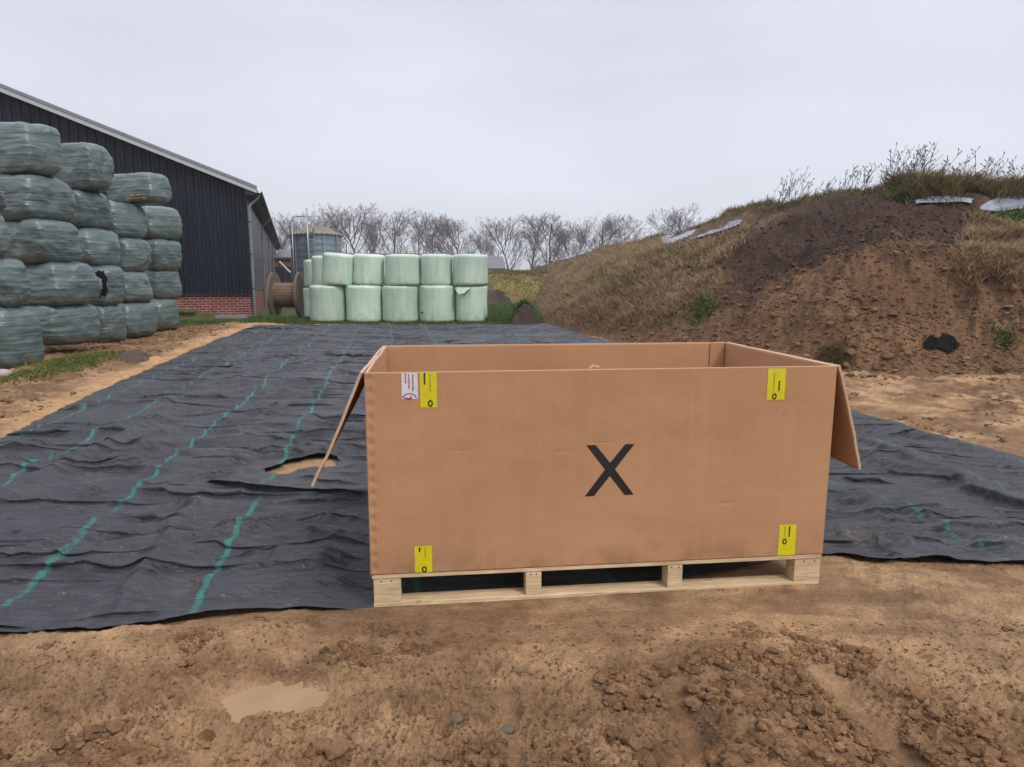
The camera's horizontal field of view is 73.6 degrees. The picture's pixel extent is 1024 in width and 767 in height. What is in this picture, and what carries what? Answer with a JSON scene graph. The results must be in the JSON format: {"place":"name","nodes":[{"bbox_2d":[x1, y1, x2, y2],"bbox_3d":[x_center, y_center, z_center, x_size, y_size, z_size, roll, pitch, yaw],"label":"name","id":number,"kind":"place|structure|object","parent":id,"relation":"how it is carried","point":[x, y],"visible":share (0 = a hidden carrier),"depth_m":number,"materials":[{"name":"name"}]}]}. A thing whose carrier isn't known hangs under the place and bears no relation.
{"place":"outdoors","nodes":[
{"label":"outdoors","id":0,"kind":"place"},
{"bbox_2d":[178,317,246,326],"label":"grass","id":1,"kind":"structure","parent":0,"point":[196,322],"depth_m":24.51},
{"bbox_2d":[233,311,307,324],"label":"grass","id":2,"kind":"structure","parent":0,"point":[279,318],"depth_m":25.18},
{"bbox_2d":[0,292,1023,766],"bbox_3d":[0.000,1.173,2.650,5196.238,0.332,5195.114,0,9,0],"label":"ground","id":3,"kind":"structure","parent":0,"point":[902,596],"depth_m":2.94,"materials":[{"name":"soil"}]},
{"bbox_2d":[0,369,12,376],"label":"stone","id":4,"kind":"object","parent":3,"relation":"on","point":[4,371],"visible":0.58,"depth_m":10.91,"materials":[{"name":"white stone"}]},
{"bbox_2d":[0,307,44,368],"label":"wrapped square bale","id":5,"kind":"object","parent":3,"relation":"on","point":[21,340],"visible":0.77,"depth_m":11.83},
{"bbox_2d":[0,258,30,307],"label":"wrapped square bale","id":6,"kind":"object","parent":5,"relation":"on","point":[15,287],"visible":0.98,"depth_m":11.82},
{"bbox_2d":[0,215,11,256],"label":"wrapped square bale","id":7,"kind":"object","parent":6,"relation":"on","point":[5,241],"visible":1,"depth_m":11.71},
{"bbox_2d":[0,180,6,210],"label":"wrapped square bale","id":8,"kind":"object","parent":7,"relation":"on","point":[3,202],"visible":1,"depth_m":11.76},
{"bbox_2d":[19,303,100,345],"bbox_3d":[-10.026,-1.324,15.069,1.467,0.900,1.390,3,9,20],"label":"wrapped square bale","id":9,"kind":"object","parent":3,"relation":"on","point":[70,324],"visible":0.62,"depth_m":14.60},
{"bbox_2d":[24,261,98,305],"bbox_3d":[-9.939,-2.168,14.845,1.496,0.948,1.185,3,9,20],"label":"wrapped square bale","id":10,"kind":"object","parent":9,"relation":"on","point":[63,283],"visible":0.77,"depth_m":14.36},
{"bbox_2d":[3,218,82,263],"bbox_3d":[-10.110,-3.019,14.629,1.494,0.912,1.120,3,9,20],"label":"wrapped square bale","id":11,"kind":"object","parent":10,"relation":"on","point":[36,241],"visible":0.76,"depth_m":14.16},
{"bbox_2d":[0,174,75,221],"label":"wrapped square bale","id":12,"kind":"object","parent":11,"relation":"on","point":[27,196],"visible":0.79,"depth_m":14.09},
{"bbox_2d":[0,122,61,176],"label":"wrapped square bale","id":13,"kind":"object","parent":12,"relation":"on","point":[26,148],"visible":0.84,"depth_m":13.96},
{"bbox_2d":[0,347,129,386],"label":"weed patch","id":14,"kind":"object","parent":3,"relation":"on","point":[56,365],"visible":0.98,"depth_m":11.63,"materials":[{"name":"green plant"}]},
{"bbox_2d":[89,305,126,342],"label":"wrapped square bale","id":15,"kind":"object","parent":3,"relation":"on","point":[113,328],"visible":0.38,"depth_m":16.92},
{"bbox_2d":[88,265,125,305],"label":"wrapped square bale","id":16,"kind":"object","parent":15,"relation":"on","point":[111,284],"visible":0.45,"depth_m":16.76,"materials":[{"name":"green plastic"}]},
{"bbox_2d":[77,228,120,265],"bbox_3d":[-10.662,-3.395,17.091,1.476,0.958,1.150,3,9,18],"label":"wrapped square bale","id":17,"kind":"object","parent":16,"relation":"on","point":[98,246],"visible":0.52,"depth_m":16.70},
{"bbox_2d":[68,189,112,229],"bbox_3d":[-10.759,-4.280,16.947,1.487,0.925,1.080,3,9,20],"label":"wrapped square bale","id":18,"kind":"object","parent":17,"relation":"on","point":[92,209],"visible":0.42,"depth_m":16.58},
{"bbox_2d":[53,142,113,191],"bbox_3d":[-10.509,-5.241,16.658,1.455,1.126,0.794,3,9,18],"label":"wrapped square bale","id":19,"kind":"object","parent":18,"relation":"on","point":[85,166],"visible":0.7,"depth_m":16.30},
{"bbox_2d":[115,349,152,363],"bbox_3d":[-7.250,-0.473,13.028,1.100,0.323,1.499,0,9,0],"label":"soil heap","id":20,"kind":"object","parent":3,"relation":"on","point":[136,356],"visible":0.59,"depth_m":12.84,"materials":[{"name":"brown soil"}]},
{"bbox_2d":[118,301,158,337],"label":"wrapped square bale","id":21,"kind":"object","parent":3,"relation":"on","point":[141,319],"visible":0.38,"depth_m":18.74},
{"bbox_2d":[122,271,153,302],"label":"wrapped square bale","id":22,"kind":"object","parent":21,"relation":"on","point":[138,288],"visible":0.38,"depth_m":18.56},
{"bbox_2d":[117,238,150,271],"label":"wrapped square bale","id":23,"kind":"object","parent":22,"relation":"on","point":[135,254],"visible":0.45,"depth_m":18.45},
{"bbox_2d":[107,200,147,238],"bbox_3d":[-10.894,-4.440,18.678,1.526,0.980,1.280,3,9,19],"label":"wrapped square bale","id":24,"kind":"object","parent":23,"relation":"on","point":[130,220],"visible":0.37,"depth_m":18.34},
{"bbox_2d":[105,172,171,206],"bbox_3d":[-10.410,-5.392,18.984,1.836,0.852,0.964,3,9,19],"label":"wrapped square bale","id":25,"kind":"object","parent":24,"relation":"on","point":[140,189],"visible":0.82,"depth_m":18.63},
{"bbox_2d":[0,83,281,318],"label":"barn","id":26,"kind":"structure","parent":3,"relation":"on","point":[228,241],"depth_m":27.75,"materials":[{"name":"black metal"}]},
{"bbox_2d":[150,298,179,330],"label":"wrapped square bale","id":27,"kind":"object","parent":3,"relation":"on","point":[168,314],"visible":0.43,"depth_m":21.18},
{"bbox_2d":[144,270,181,298],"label":"wrapped square bale","id":28,"kind":"object","parent":27,"relation":"on","point":[165,284],"visible":0.38,"depth_m":21.05},
{"bbox_2d":[143,239,181,270],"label":"wrapped square bale","id":29,"kind":"object","parent":28,"relation":"on","point":[166,254],"visible":0.52,"depth_m":20.86},
{"bbox_2d":[141,206,181,240],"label":"wrapped square bale","id":30,"kind":"object","parent":29,"relation":"on","point":[164,223],"visible":0.56,"depth_m":20.88},
{"bbox_2d":[179,317,215,320],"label":"wooden beam","id":31,"kind":"structure","parent":3,"relation":"on","point":[197,318],"depth_m":26.24,"materials":[{"name":"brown wood"}]},
{"bbox_2d":[179,312,214,316],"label":"wooden beam","id":32,"kind":"structure","parent":31,"relation":"on","point":[200,314],"depth_m":26.32,"materials":[{"name":"brown wood"}]},
{"bbox_2d":[178,308,196,312],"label":"wooden beam","id":33,"kind":"structure","parent":32,"relation":"on","point":[187,310],"depth_m":26.22,"materials":[{"name":"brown wood"}]},
{"bbox_2d":[254,616,292,628],"bbox_3d":[-1.109,1.115,3.193,0.254,0.015,0.020,5,10,29],"label":"twig","id":34,"kind":"object","parent":3,"relation":"on","point":[265,619],"visible":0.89,"depth_m":3.23,"materials":[{"name":"brown wood"}]},
{"bbox_2d":[221,681,332,722],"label":"puddle","id":35,"kind":"object","parent":3,"relation":"on","point":[277,696],"visible":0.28,"depth_m":2.65,"materials":[{"name":"liquid"}]},
{"bbox_2d":[274,249,292,281],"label":"farm house","id":36,"kind":"structure","parent":3,"relation":"on","point":[283,256],"depth_m":65.32,"materials":[{"name":"brick"}]},
{"bbox_2d":[275,267,285,281],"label":"window","id":37,"kind":"structure","parent":36,"relation":"in","point":[282,270],"depth_m":65.34,"materials":[{"name":"glass"}]},
{"bbox_2d":[286,267,291,281],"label":"window","id":38,"kind":"structure","parent":36,"relation":"in","point":[287,273],"depth_m":65.39,"materials":[{"name":"glass"}]},
{"bbox_2d":[279,261,290,281],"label":"conveyor pipe","id":39,"kind":"object","parent":3,"relation":"on","point":[284,266],"visible":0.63,"depth_m":59.13,"materials":[{"name":"metal"}]},
{"bbox_2d":[266,272,305,316],"bbox_3d":[-9.601,-3.793,29.283,1.250,1.920,1.908,0,9,-2],"label":"cable reel","id":40,"kind":"object","parent":3,"relation":"on","point":[280,295],"visible":0.84,"depth_m":28.82,"materials":[{"name":"brown wood"}]},
{"bbox_2d":[275,224,302,252],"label":"bare tree","id":41,"kind":"object","parent":3,"relation":"on","point":[285,238],"visible":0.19,"depth_m":131.82,"materials":[{"name":"grey plant"}]},
{"bbox_2d":[272,211,320,248],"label":"bare tree","id":42,"kind":"object","parent":3,"relation":"on","point":[295,226],"visible":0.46,"depth_m":130.59,"materials":[{"name":"grey plant"}]},
{"bbox_2d":[303,287,309,317],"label":"wrapped round bale","id":43,"kind":"object","parent":3,"relation":"on","point":[306,297],"visible":0.29,"depth_m":28.35},
{"bbox_2d":[303,259,311,286],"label":"wrapped round bale","id":44,"kind":"object","parent":43,"relation":"on","point":[307,265],"visible":0.29,"depth_m":28.09},
{"bbox_2d":[289,208,341,281],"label":"silo","id":45,"kind":"object","parent":3,"relation":"on","point":[309,241],"visible":0.38,"depth_m":40.02,"materials":[{"name":"metal"}]},
{"bbox_2d":[309,285,346,321],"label":"wrapped round bale","id":46,"kind":"object","parent":3,"relation":"on","point":[328,302],"visible":0.84,"depth_m":25.28},
{"bbox_2d":[314,212,361,252],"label":"bare tree","id":47,"kind":"object","parent":3,"relation":"on","point":[322,222],"visible":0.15,"depth_m":138.91,"materials":[{"name":"grey plant"}]},
{"bbox_2d":[301,202,393,253],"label":"bare tree","id":48,"kind":"object","parent":3,"relation":"on","point":[343,219],"visible":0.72,"depth_m":129.77,"materials":[{"name":"grey plant"}]},
{"bbox_2d":[345,285,382,322],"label":"wrapped round bale","id":49,"kind":"object","parent":3,"relation":"on","point":[363,303],"visible":0.91,"depth_m":25.26},
{"bbox_2d":[322,252,353,285],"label":"wrapped round bale","id":50,"kind":"object","parent":49,"relation":"on","point":[337,268],"visible":0.94,"depth_m":25.11},
{"bbox_2d":[353,253,383,284],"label":"wrapped round bale","id":51,"kind":"object","parent":49,"relation":"on","point":[368,269],"visible":1,"depth_m":25.22},
{"bbox_2d":[354,215,383,252],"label":"bare tree","id":52,"kind":"object","parent":3,"relation":"on","point":[370,243],"visible":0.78,"depth_m":125.98,"materials":[{"name":"grey plant"}]},
{"bbox_2d":[249,317,506,324],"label":"verge grass","id":53,"kind":"structure","parent":3,"relation":"on","point":[309,322],"depth_m":24.54,"materials":[{"name":"green plant"}]},
{"bbox_2d":[357,207,421,252],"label":"bare tree","id":54,"kind":"object","parent":3,"relation":"on","point":[397,231],"visible":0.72,"depth_m":136.69,"materials":[{"name":"grey plant"}]},
{"bbox_2d":[382,285,419,322],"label":"wrapped round bale","id":55,"kind":"object","parent":3,"relation":"on","point":[400,303],"visible":0.88,"depth_m":25.26},
{"bbox_2d":[385,254,419,285],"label":"wrapped round bale","id":56,"kind":"object","parent":55,"relation":"on","point":[402,269],"visible":0.99,"depth_m":25.05},
{"bbox_2d":[347,253,462,286],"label":"long barn","id":57,"kind":"structure","parent":3,"relation":"on","point":[384,254],"depth_m":121.58,"materials":[{"name":"brown brick"}]},
{"bbox_2d":[394,210,437,252],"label":"bare tree","id":58,"kind":"object","parent":3,"relation":"on","point":[415,224],"visible":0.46,"depth_m":133.91,"materials":[{"name":"grey plant"}]},
{"bbox_2d":[401,214,454,252],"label":"bare tree","id":59,"kind":"object","parent":3,"relation":"on","point":[429,239],"visible":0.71,"depth_m":127.44,"materials":[{"name":"grey plant"}]},
{"bbox_2d":[419,285,455,322],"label":"wrapped round bale","id":60,"kind":"object","parent":3,"relation":"on","point":[437,303],"visible":0.91,"depth_m":25.28,"materials":[{"name":"green plastic"}]},
{"bbox_2d":[420,254,452,284],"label":"wrapped round bale","id":61,"kind":"object","parent":60,"relation":"on","point":[435,269],"visible":0.89,"depth_m":25.19},
{"bbox_2d":[418,213,487,253],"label":"bare tree","id":62,"kind":"object","parent":3,"relation":"on","point":[446,233],"visible":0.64,"depth_m":129.06,"materials":[{"name":"grey plant"}]},
{"bbox_2d":[452,716,462,723],"bbox_3d":[-0.197,1.223,2.487,0.042,0.024,0.031,0,9,0],"label":"stone","id":63,"kind":"object","parent":3,"relation":"on","point":[457,719],"visible":1,"depth_m":2.48,"materials":[{"name":"grey stone"}]},
{"bbox_2d":[455,285,487,321],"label":"wrapped round bale","id":64,"kind":"object","parent":3,"relation":"on","point":[471,301],"visible":0.8,"depth_m":25.33},
{"bbox_2d":[453,254,487,285],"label":"wrapped round bale","id":65,"kind":"object","parent":64,"relation":"on","point":[470,269],"visible":1,"depth_m":25.05},
{"bbox_2d":[461,230,501,255],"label":"bare tree","id":66,"kind":"object","parent":3,"relation":"on","point":[485,251],"visible":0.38,"depth_m":136.54,"materials":[{"name":"grey plant"}]},
{"bbox_2d":[488,256,505,269],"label":"farm shed","id":67,"kind":"structure","parent":3,"relation":"on","point":[496,262],"depth_m":78.59,"materials":[{"name":"white metal"}]},
{"bbox_2d":[487,289,512,309],"bbox_3d":[-1.150,-4.672,37.727,3.000,1.169,4.397,0,9,0],"label":"soil heap","id":68,"kind":"object","parent":3,"relation":"on","point":[497,293],"visible":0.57,"depth_m":36.91,"materials":[{"name":"soil"}]},
{"bbox_2d":[466,215,534,270],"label":"bare tree","id":69,"kind":"object","parent":3,"relation":"on","point":[512,230],"visible":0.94,"depth_m":129.76,"materials":[{"name":"grey plant"}]},
{"bbox_2d":[500,724,514,734],"bbox_3d":[-0.016,1.253,2.478,0.055,0.030,0.041,0,9,0],"label":"stone","id":70,"kind":"object","parent":3,"relation":"on","point":[508,729],"visible":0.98,"depth_m":2.46,"materials":[{"name":"grey stone"}]},
{"bbox_2d":[0,323,1023,631],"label":"ground cover","id":71,"kind":"object","parent":3,"relation":"on","point":[156,493],"visible":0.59,"depth_m":5.01,"materials":[{"name":"black fabric"}]},
{"bbox_2d":[372,554,821,606],"bbox_3d":[0.402,0.912,4.191,2.363,0.171,1.352,-1,9,-6],"label":"pallet","id":72,"kind":"object","parent":71,"relation":"on","point":[802,569],"visible":0.15,"depth_m":3.55,"materials":[{"name":"brown wood"}]},
{"bbox_2d":[311,342,860,574],"bbox_3d":[0.341,0.326,4.093,2.862,1.013,1.362,-1,9,-6],"label":"cardboard box","id":73,"kind":"object","parent":72,"relation":"on","point":[494,456],"visible":1,"depth_m":3.44,"materials":[{"name":"brown cardboard"}]},
{"bbox_2d":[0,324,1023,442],"bbox_3d":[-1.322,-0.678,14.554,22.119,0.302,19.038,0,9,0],"label":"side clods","id":74,"kind":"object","parent":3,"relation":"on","point":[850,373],"visible":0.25,"depth_m":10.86,"materials":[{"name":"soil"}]},
{"bbox_2d":[0,617,1023,766],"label":"soil clods","id":75,"kind":"object","parent":3,"relation":"on","point":[806,748],"visible":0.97,"depth_m":2.47,"materials":[{"name":"brown soil"}]},
{"bbox_2d":[496,297,546,323],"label":"grass","id":76,"kind":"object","parent":3,"relation":"on","point":[520,303],"visible":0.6,"depth_m":24.59,"materials":[{"name":"green plant"}]},
{"bbox_2d":[510,303,537,324],"bbox_3d":[0.420,-2.483,24.506,1.100,0.832,1.499,0,9,0],"label":"soil heap","id":77,"kind":"object","parent":3,"relation":"on","point":[524,313],"visible":0.92,"depth_m":24.12,"materials":[{"name":"brown soil"}]},
{"bbox_2d":[516,212,563,268],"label":"bare tree","id":78,"kind":"object","parent":3,"relation":"on","point":[532,218],"visible":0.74,"depth_m":132.74,"materials":[{"name":"grey plant"}]},
{"bbox_2d":[519,212,587,264],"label":"bare tree","id":79,"kind":"object","parent":3,"relation":"on","point":[549,239],"visible":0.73,"depth_m":130.01,"materials":[{"name":"grey plant"}]},
{"bbox_2d":[542,224,586,260],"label":"bare tree","id":80,"kind":"object","parent":3,"relation":"on","point":[559,244],"visible":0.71,"depth_m":129.41,"materials":[{"name":"grey plant"}]},
{"bbox_2d":[560,220,595,255],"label":"bare tree","id":81,"kind":"object","parent":3,"relation":"on","point":[584,235],"visible":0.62,"depth_m":133.99,"materials":[{"name":"grey plant"}]},
{"bbox_2d":[568,210,653,252],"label":"bare tree","id":82,"kind":"object","parent":3,"relation":"on","point":[609,226],"visible":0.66,"depth_m":132.91,"materials":[{"name":"grey plant"}]},
{"bbox_2d":[627,229,641,241],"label":"bare tree","id":83,"kind":"object","parent":3,"relation":"on","point":[636,234],"visible":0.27,"depth_m":131.97,"materials":[{"name":"grey plant"}]},
{"bbox_2d":[646,203,704,234],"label":"bare tree","id":84,"kind":"object","parent":3,"relation":"on","point":[675,222],"visible":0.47,"depth_m":108.64,"materials":[{"name":"grey plant"}]},
{"bbox_2d":[812,330,862,371],"bbox_3d":[5.840,-0.574,12.256,0.956,0.788,0.818,3,9,19],"label":"grass tuft","id":85,"kind":"object","parent":3,"relation":"on","point":[833,351],"visible":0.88,"depth_m":12.25,"materials":[{"name":"green plant"}]},
{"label":"wrapped round bale","id":86,"kind":"object","parent":3,"relation":"on","visible":0},
{"bbox_2d":[311,256,329,284],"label":"wrapped round bale","id":87,"kind":"object","parent":86,"relation":"on","point":[316,261],"visible":0.31,"depth_m":26.62},
{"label":"wrapped round bale","id":88,"kind":"object","parent":3,"relation":"on","visible":0},
{"bbox_2d":[381,256,385,285],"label":"wrapped round bale","id":89,"kind":"object","parent":88,"relation":"on","point":[384,273],"visible":0.02,"depth_m":26.58},
{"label":"wrapped round bale","id":90,"kind":"object","parent":3,"relation":"on","visible":0},
{"bbox_2d":[451,255,456,286],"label":"wrapped round bale","id":91,"kind":"object","parent":90,"relation":"on","point":[452,271],"visible":0.01,"depth_m":26.54},
{"bbox_2d":[0,0,1023,269],"label":"sky","id":92,"kind":"structure","parent":0,"point":[464,110],"materials":[{"name":"grey"}]},
{"bbox_2d":[483,284,545,322],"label":"tall green grass","id":93,"kind":"structure","parent":0,"point":[496,312],"depth_m":27.73,"materials":[{"name":"green plant"}]},
{"bbox_2d":[486,269,549,303],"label":"bank","id":94,"kind":"structure","parent":0,"point":[513,290],"depth_m":43.86,"materials":[{"name":"yellow plant"}]},
{"bbox_2d":[530,187,1023,378],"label":"hill","id":95,"kind":"structure","parent":0,"point":[833,200],"depth_m":13.97,"materials":[{"name":"soil"}]},
{"bbox_2d":[559,251,585,259],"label":"plastic sheet","id":96,"kind":"object","parent":95,"relation":"on","point":[571,256],"visible":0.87,"depth_m":41.48,"materials":[{"name":"white plastic"}]},
{"bbox_2d":[531,218,750,332],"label":"dead grass","id":97,"kind":"structure","parent":95,"relation":"on","point":[649,247],"depth_m":20.61,"materials":[{"name":"brown plant"}]},
{"bbox_2d":[660,220,741,243],"bbox_3d":[5.991,-5.204,24.152,1.226,0.625,10.172,0,9,0],"label":"plastic sheet","id":98,"kind":"object","parent":95,"relation":"on","point":[731,223],"visible":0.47,"depth_m":20.85,"materials":[{"name":"white plastic"}]},
{"bbox_2d":[539,196,1023,377],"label":"bank clods","id":99,"kind":"object","parent":95,"relation":"on","point":[888,356],"visible":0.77,"depth_m":13.01,"materials":[{"name":"soil"}]},
{"bbox_2d":[582,177,1023,355],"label":"green weeds","id":100,"kind":"object","parent":95,"relation":"on","point":[705,308],"visible":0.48,"depth_m":15.96,"materials":[{"name":"green plant"}]},
{"bbox_2d":[613,141,1023,241],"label":"dead stalks","id":101,"kind":"object","parent":95,"relation":"on","point":[891,166],"visible":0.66,"depth_m":17.17,"materials":[{"name":"brown plant"}]},
{"bbox_2d":[923,333,958,352],"bbox_3d":[7.441,-0.696,11.866,0.636,0.342,0.310,0,9,0],"label":"plastic scrap","id":102,"kind":"object","parent":95,"relation":"on","point":[944,341],"visible":1,"depth_m":11.86,"materials":[{"name":"black plastic"}]},
{"bbox_2d":[914,196,972,203],"bbox_3d":[9.831,-4.201,15.632,1.299,0.202,0.351,0,9,0],"label":"plastic sheet","id":103,"kind":"object","parent":95,"relation":"on","point":[955,199],"visible":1,"depth_m":15.60,"materials":[{"name":"white plastic"}]},
{"bbox_2d":[870,151,1023,208],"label":"crest weeds","id":104,"kind":"object","parent":95,"relation":"on","point":[938,183],"visible":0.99,"depth_m":15.87,"materials":[{"name":"green plant"}]},
{"bbox_2d":[948,200,1023,304],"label":"dead grass","id":105,"kind":"structure","parent":95,"relation":"on","point":[978,231],"depth_m":12.59,"materials":[{"name":"beige plant"}]},
{"bbox_2d":[979,194,1023,211],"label":"plastic sheet","id":106,"kind":"object","parent":95,"relation":"on","point":[993,205],"visible":0.87,"depth_m":15.36,"materials":[{"name":"white plastic"}]},
{"bbox_2d":[556,179,1023,260],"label":"crest grass","id":107,"kind":"structure","parent":0,"point":[751,206],"depth_m":19.54,"materials":[{"name":"brown plant"}]}
]}

